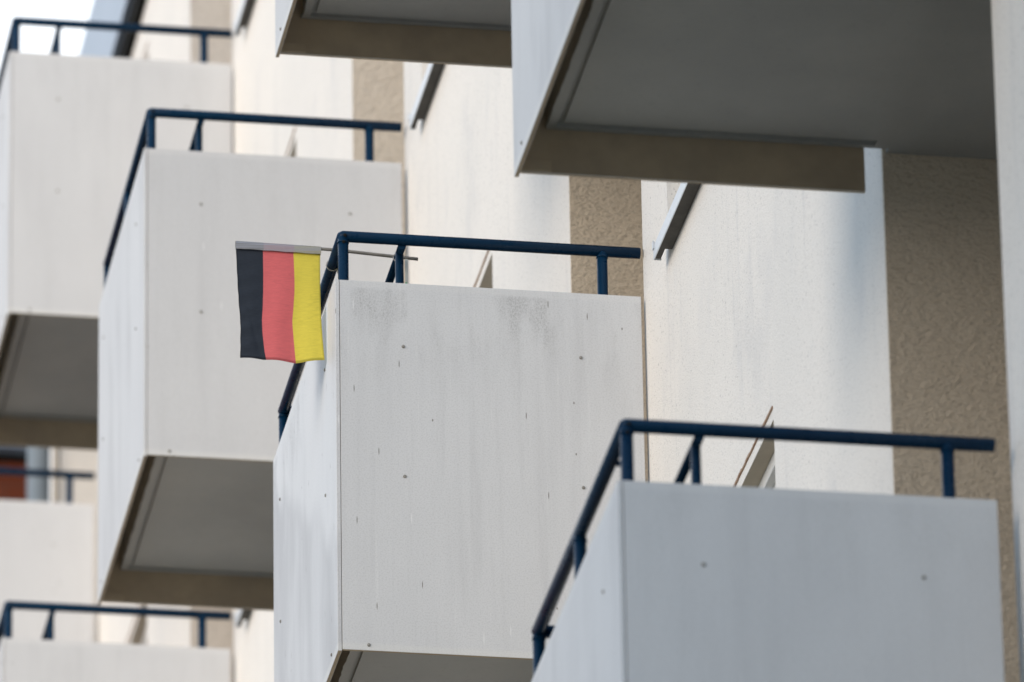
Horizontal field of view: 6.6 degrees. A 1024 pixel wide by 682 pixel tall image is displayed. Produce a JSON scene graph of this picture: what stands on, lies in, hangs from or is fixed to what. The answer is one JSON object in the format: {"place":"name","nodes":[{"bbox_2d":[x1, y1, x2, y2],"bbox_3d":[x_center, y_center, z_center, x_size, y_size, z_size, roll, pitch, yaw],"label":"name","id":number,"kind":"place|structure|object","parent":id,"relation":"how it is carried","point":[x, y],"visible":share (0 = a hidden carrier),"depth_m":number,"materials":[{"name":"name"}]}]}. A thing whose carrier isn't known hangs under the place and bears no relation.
{"place":"outdoors","nodes":[
{"label":"outdoors","id":0,"kind":"place"},
{"bbox_2d":[0,445,26,500],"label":"window","id":1,"kind":"structure","parent":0,"point":[13,487],"depth_m":46.05,"materials":[{"name":"brown glass"}]},
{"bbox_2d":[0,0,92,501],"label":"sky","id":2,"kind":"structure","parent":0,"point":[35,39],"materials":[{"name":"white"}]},
{"bbox_2d":[27,0,1023,681],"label":"apartment building","id":3,"kind":"structure","parent":0,"point":[891,300],"depth_m":25.94,"materials":[{"name":"white paint"}]},
{"bbox_2d":[0,467,94,641],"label":"balcony","id":4,"kind":"structure","parent":3,"relation":"attached to","point":[47,552],"depth_m":42.15,"materials":[{"name":"paint"}]},
{"bbox_2d":[0,601,230,681],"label":"balcony","id":5,"kind":"structure","parent":3,"relation":"attached to","point":[44,659],"depth_m":36.84,"materials":[{"name":"paint"}]},
{"bbox_2d":[0,17,231,450],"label":"balcony","id":6,"kind":"structure","parent":3,"relation":"attached to","point":[70,127],"depth_m":37.90,"materials":[{"name":"paint"}]},
{"bbox_2d":[126,604,146,644],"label":"window","id":7,"kind":"structure","parent":3,"relation":"in","point":[144,640],"depth_m":40.61,"materials":[{"name":"glass"}]},
{"bbox_2d":[233,0,254,35],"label":"window","id":8,"kind":"structure","parent":3,"relation":"in","point":[246,7],"depth_m":37.64,"materials":[{"name":"glass"}]},
{"bbox_2d":[97,108,401,610],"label":"balcony","id":9,"kind":"structure","parent":3,"relation":"attached to","point":[189,399],"depth_m":32.60,"materials":[{"name":"paint"}]},
{"bbox_2d":[235,126,295,627],"bbox_3d":[-0.990,0.156,36.317,0.099,1.602,1.474,3,-25,-9],"label":"window","id":10,"kind":"structure","parent":3,"relation":"in","point":[242,614],"depth_m":36.53,"materials":[{"name":"glass"}]},
{"bbox_2d":[275,0,511,67],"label":"balcony","id":11,"kind":"structure","parent":3,"relation":"attached to","point":[467,32],"depth_m":29.20,"materials":[{"name":"paint"}]},
{"bbox_2d":[408,63,443,129],"bbox_3d":[-0.210,-1.110,31.800,0.099,0.060,1.474,3,-25,-9],"label":"window","id":12,"kind":"structure","parent":3,"relation":"in","point":[429,83],"depth_m":32.20,"materials":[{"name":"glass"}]},
{"bbox_2d":[273,231,644,681],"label":"balcony","id":13,"kind":"structure","parent":3,"relation":"attached to","point":[441,451],"depth_m":27.19,"materials":[{"name":"paint"}]},
{"bbox_2d":[235,241,417,362],"bbox_3d":[-0.574,-0.121,27.454,0.570,0.415,0.016,0,-25,-3],"label":"flag","id":14,"kind":"object","parent":13,"relation":"hanging from","point":[279,300],"visible":1,"depth_m":27.45,"materials":[{"name":"fabric"}]},
{"bbox_2d":[473,250,488,286],"bbox_3d":[-0.192,-0.036,31.299,0.006,0.013,1.452,3,-25,-9],"label":"window","id":15,"kind":"structure","parent":3,"relation":"in","point":[476,281],"depth_m":30.84,"materials":[{"name":"glass"}]},
{"bbox_2d":[652,183,700,260],"bbox_3d":[0.606,-0.581,26.450,0.099,0.060,1.474,3,-25,-9],"label":"window","id":16,"kind":"structure","parent":3,"relation":"in","point":[686,193],"depth_m":26.85,"materials":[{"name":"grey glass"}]},
{"bbox_2d":[511,0,997,192],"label":"balcony","id":17,"kind":"structure","parent":3,"relation":"attached to","point":[817,95],"depth_m":23.63,"materials":[{"name":"paint"}]},
{"bbox_2d":[733,406,775,487],"bbox_3d":[0.689,1.192,25.633,0.118,1.549,1.457,3,-25,-9],"label":"window","id":18,"kind":"structure","parent":3,"relation":"in","point":[768,479],"depth_m":25.56,"materials":[{"name":"glass"}]},
{"bbox_2d":[531,418,1003,681],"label":"balcony","id":19,"kind":"structure","parent":3,"relation":"attached to","point":[679,580],"depth_m":21.86,"materials":[{"name":"paint"}]}
]}

